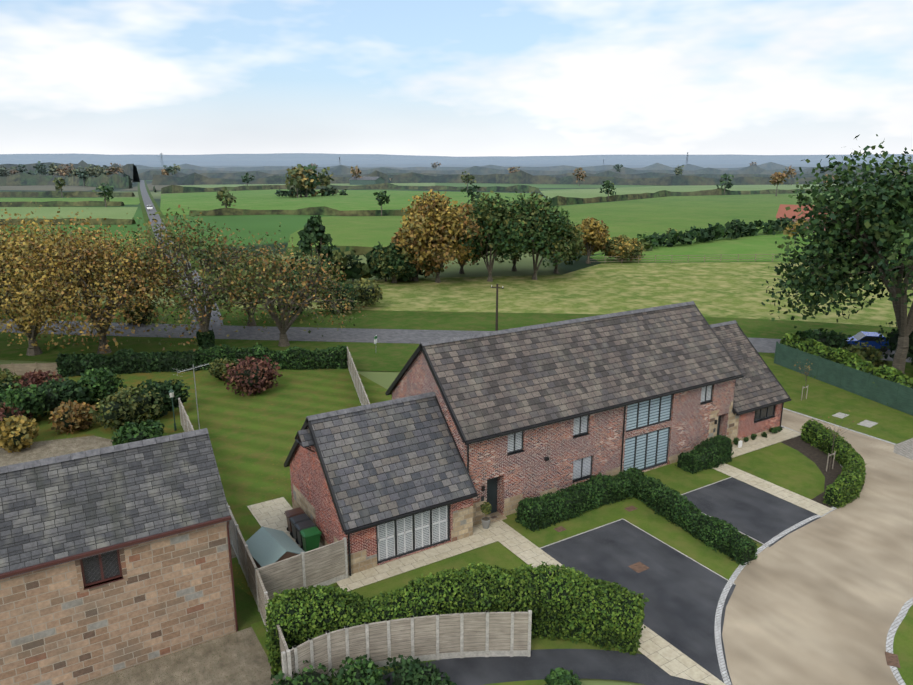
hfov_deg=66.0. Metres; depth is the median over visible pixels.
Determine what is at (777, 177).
lone field tree
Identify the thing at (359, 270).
bushes
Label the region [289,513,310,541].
wheelie bin
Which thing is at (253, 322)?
tree
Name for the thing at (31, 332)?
tree
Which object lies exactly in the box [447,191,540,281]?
paddock tree group
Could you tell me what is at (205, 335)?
tree
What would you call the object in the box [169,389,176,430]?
garden lamp
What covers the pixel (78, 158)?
hills
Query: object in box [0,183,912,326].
fields
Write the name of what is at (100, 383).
neighbour shrub
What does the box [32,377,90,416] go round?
neighbour shrub
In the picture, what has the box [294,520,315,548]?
wheelie bin
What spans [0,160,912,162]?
hills
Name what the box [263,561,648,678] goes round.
boundary hedge
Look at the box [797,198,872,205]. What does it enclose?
farm hedgerow
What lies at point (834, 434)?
young tree
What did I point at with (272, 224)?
ground
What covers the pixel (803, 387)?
young tree
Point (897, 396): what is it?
green fence screen
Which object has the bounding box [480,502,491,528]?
front door planter
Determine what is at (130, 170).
tree line wood
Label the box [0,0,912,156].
sky
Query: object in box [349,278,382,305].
lane verge shrub
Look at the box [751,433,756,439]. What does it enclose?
border shrub
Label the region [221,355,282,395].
neighbour shrub
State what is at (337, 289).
lane verge shrub
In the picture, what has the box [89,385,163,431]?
neighbour shrub
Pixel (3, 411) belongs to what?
neighbour shrub
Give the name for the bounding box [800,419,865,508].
curved hedge
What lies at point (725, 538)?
hedge between bays
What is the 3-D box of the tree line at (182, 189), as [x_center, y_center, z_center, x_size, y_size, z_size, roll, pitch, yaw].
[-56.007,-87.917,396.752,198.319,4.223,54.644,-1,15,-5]
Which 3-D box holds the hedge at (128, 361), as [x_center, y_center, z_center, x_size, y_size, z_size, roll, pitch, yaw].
[-26.984,1.489,58.178,11.292,2.137,2.056,-2,15,-9]
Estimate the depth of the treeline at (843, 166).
700.76 m
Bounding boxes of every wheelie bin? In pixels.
[284,507,304,534]
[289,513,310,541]
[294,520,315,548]
[300,526,321,551]
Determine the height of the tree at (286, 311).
10.027 m
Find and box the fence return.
[255,537,347,611]
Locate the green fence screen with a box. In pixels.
[774,342,912,415]
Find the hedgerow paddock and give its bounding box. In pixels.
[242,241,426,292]
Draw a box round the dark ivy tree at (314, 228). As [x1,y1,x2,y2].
[297,215,334,290]
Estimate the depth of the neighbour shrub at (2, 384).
48.29 m
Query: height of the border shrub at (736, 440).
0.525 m
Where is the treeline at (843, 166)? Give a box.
[820,161,910,172]
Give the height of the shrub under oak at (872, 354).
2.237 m
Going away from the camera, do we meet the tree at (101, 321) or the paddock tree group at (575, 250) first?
the tree at (101, 321)
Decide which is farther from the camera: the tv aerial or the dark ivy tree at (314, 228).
the dark ivy tree at (314, 228)
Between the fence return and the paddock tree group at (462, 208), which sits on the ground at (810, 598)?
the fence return
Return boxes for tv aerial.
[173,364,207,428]
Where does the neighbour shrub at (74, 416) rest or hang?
on the ground at (810, 598)
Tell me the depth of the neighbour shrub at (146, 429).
42.13 m
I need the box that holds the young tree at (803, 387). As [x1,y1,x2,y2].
[794,362,811,399]
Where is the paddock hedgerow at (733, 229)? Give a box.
[637,217,791,250]
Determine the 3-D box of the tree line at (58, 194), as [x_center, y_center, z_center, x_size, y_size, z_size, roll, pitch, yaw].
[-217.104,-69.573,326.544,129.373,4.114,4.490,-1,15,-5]
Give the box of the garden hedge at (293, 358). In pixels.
[196,343,346,369]
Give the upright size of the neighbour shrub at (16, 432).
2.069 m
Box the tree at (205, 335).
[91,205,304,350]
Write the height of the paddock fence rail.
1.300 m
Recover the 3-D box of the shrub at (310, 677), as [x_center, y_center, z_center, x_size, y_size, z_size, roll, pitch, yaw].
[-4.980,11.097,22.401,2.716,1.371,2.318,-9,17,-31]
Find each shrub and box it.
[0,368,19,389]
[0,380,18,400]
[0,383,50,419]
[0,402,33,420]
[0,415,39,452]
[13,369,63,389]
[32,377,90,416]
[48,400,99,434]
[75,368,126,406]
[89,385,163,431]
[111,419,164,445]
[124,299,158,325]
[137,379,189,417]
[207,357,238,381]
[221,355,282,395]
[270,660,337,684]
[273,285,313,318]
[315,281,358,313]
[331,654,383,684]
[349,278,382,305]
[382,654,456,684]
[544,667,581,684]
[733,437,739,444]
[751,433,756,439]
[768,427,777,433]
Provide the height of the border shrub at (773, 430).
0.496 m
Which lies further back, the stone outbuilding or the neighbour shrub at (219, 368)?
the neighbour shrub at (219, 368)
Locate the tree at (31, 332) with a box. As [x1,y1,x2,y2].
[0,197,165,355]
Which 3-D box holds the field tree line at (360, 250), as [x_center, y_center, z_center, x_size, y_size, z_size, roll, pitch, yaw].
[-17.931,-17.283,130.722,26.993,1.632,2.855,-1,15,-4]
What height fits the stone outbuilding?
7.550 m
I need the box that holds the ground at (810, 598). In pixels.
[0,180,912,684]
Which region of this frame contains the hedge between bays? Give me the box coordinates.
[632,474,757,564]
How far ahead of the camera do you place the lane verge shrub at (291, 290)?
76.49 m
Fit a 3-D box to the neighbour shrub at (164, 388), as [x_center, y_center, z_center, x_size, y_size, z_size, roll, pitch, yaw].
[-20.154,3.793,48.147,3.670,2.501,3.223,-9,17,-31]
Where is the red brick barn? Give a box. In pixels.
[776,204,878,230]
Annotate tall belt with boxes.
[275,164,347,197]
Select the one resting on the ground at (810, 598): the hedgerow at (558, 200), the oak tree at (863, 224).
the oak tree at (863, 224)
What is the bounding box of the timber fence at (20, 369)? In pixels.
[0,362,57,374]
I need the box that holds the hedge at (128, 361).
[55,348,199,376]
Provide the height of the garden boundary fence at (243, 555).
1.880 m
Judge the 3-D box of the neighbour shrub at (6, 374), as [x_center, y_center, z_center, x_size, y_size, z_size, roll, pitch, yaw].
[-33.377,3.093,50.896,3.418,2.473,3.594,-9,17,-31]
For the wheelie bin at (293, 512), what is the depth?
32.85 m
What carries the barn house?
on the ground at (810, 598)
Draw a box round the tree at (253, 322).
[196,249,305,325]
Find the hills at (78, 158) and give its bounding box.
[0,156,912,160]
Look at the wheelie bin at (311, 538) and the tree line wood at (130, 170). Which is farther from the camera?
the tree line wood at (130, 170)
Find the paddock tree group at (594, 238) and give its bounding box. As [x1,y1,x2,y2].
[575,217,610,263]
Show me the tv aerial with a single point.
(195, 386)
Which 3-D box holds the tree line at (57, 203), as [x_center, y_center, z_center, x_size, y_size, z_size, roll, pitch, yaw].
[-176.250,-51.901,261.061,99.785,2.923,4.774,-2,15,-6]
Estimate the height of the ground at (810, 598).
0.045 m
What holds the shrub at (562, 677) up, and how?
on the ground at (810, 598)
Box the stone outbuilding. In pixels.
[0,428,237,684]
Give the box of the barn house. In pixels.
[284,301,790,575]
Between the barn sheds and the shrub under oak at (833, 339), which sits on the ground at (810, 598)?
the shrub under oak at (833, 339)
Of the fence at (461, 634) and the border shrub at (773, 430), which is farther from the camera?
the border shrub at (773, 430)
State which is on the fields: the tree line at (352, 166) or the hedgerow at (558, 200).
the hedgerow at (558, 200)
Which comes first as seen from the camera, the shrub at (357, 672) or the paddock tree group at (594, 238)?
the shrub at (357, 672)
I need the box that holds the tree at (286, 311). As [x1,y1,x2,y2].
[172,240,369,346]
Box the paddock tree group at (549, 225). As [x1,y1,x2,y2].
[493,191,583,279]
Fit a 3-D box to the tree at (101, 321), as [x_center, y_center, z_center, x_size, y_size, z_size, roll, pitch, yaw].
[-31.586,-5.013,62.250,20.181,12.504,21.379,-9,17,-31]
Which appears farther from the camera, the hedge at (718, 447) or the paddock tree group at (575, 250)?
the paddock tree group at (575, 250)
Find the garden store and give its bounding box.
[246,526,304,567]
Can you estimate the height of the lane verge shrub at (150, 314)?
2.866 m
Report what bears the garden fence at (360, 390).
on the ground at (810, 598)
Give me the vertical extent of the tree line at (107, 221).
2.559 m
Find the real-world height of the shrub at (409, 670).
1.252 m
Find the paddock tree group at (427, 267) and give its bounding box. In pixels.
[390,227,443,280]
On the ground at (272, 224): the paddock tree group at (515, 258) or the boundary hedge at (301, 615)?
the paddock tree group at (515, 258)
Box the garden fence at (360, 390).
[347,347,369,404]
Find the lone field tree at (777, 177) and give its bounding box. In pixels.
[769,172,807,243]
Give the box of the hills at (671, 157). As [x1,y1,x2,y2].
[0,153,912,159]
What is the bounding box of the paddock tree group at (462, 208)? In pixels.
[431,201,491,273]
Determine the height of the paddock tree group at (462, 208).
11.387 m
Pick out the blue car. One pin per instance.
(863, 337)
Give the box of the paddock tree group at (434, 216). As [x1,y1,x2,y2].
[396,189,486,282]
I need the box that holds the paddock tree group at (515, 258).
[495,197,541,270]
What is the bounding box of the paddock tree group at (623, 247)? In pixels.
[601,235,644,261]
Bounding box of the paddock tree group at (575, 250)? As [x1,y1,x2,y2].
[535,211,585,273]
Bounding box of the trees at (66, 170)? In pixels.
[0,161,173,185]
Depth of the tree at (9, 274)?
61.50 m
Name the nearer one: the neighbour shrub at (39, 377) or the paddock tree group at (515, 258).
the neighbour shrub at (39, 377)
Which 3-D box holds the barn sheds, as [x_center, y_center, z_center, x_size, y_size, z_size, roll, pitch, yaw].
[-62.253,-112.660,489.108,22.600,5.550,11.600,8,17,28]
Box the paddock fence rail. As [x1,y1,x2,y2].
[588,254,886,262]
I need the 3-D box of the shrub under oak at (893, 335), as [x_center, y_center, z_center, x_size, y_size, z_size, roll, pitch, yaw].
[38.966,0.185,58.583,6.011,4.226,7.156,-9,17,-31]
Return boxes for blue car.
[847,331,889,351]
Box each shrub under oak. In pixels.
[795,328,827,340]
[805,330,856,348]
[841,342,888,366]
[873,321,912,364]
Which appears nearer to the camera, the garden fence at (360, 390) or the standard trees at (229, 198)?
the garden fence at (360, 390)
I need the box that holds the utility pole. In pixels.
[491,284,503,330]
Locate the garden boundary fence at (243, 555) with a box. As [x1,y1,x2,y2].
[178,398,291,678]
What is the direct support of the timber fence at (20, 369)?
on the ground at (810, 598)
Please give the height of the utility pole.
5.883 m
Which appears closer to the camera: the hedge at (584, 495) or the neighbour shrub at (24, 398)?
the hedge at (584, 495)
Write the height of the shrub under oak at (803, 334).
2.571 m
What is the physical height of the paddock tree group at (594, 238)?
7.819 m
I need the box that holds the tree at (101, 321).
[0,215,204,353]
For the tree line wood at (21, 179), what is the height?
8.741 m
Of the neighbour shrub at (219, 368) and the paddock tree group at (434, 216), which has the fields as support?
the paddock tree group at (434, 216)
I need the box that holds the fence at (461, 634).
[281,610,531,681]
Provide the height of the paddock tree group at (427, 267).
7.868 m
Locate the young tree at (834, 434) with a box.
[818,410,859,470]
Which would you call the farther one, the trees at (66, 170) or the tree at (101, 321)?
the trees at (66, 170)
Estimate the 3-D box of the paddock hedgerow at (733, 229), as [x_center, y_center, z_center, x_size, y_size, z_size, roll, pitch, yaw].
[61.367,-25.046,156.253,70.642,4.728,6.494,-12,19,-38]
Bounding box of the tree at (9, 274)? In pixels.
[0,225,25,317]
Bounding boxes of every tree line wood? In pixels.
[0,160,139,181]
[0,172,131,188]
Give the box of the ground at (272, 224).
[0,180,878,684]
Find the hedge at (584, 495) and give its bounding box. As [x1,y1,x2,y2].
[515,467,644,531]
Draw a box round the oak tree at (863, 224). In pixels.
[761,134,912,374]
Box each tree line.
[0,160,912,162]
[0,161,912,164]
[0,170,835,179]
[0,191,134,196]
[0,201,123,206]
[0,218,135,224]
[40,169,893,185]
[68,162,815,170]
[97,164,880,167]
[137,165,912,175]
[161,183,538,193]
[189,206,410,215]
[200,166,672,167]
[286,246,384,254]
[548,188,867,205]
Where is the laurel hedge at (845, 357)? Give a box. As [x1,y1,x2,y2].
[780,333,912,403]
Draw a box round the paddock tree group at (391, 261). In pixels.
[368,243,417,282]
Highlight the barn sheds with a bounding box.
[349,176,384,184]
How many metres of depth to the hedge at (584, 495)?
34.79 m
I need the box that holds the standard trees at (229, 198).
[52,161,905,215]
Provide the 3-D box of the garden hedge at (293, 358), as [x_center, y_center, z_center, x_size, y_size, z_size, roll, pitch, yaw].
[-15.495,1.125,59.171,12.720,2.331,1.848,0,15,-1]
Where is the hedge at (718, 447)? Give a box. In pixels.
[675,434,733,473]
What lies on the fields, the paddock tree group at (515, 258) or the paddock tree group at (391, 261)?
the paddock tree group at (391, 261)
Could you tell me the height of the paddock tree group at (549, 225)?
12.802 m

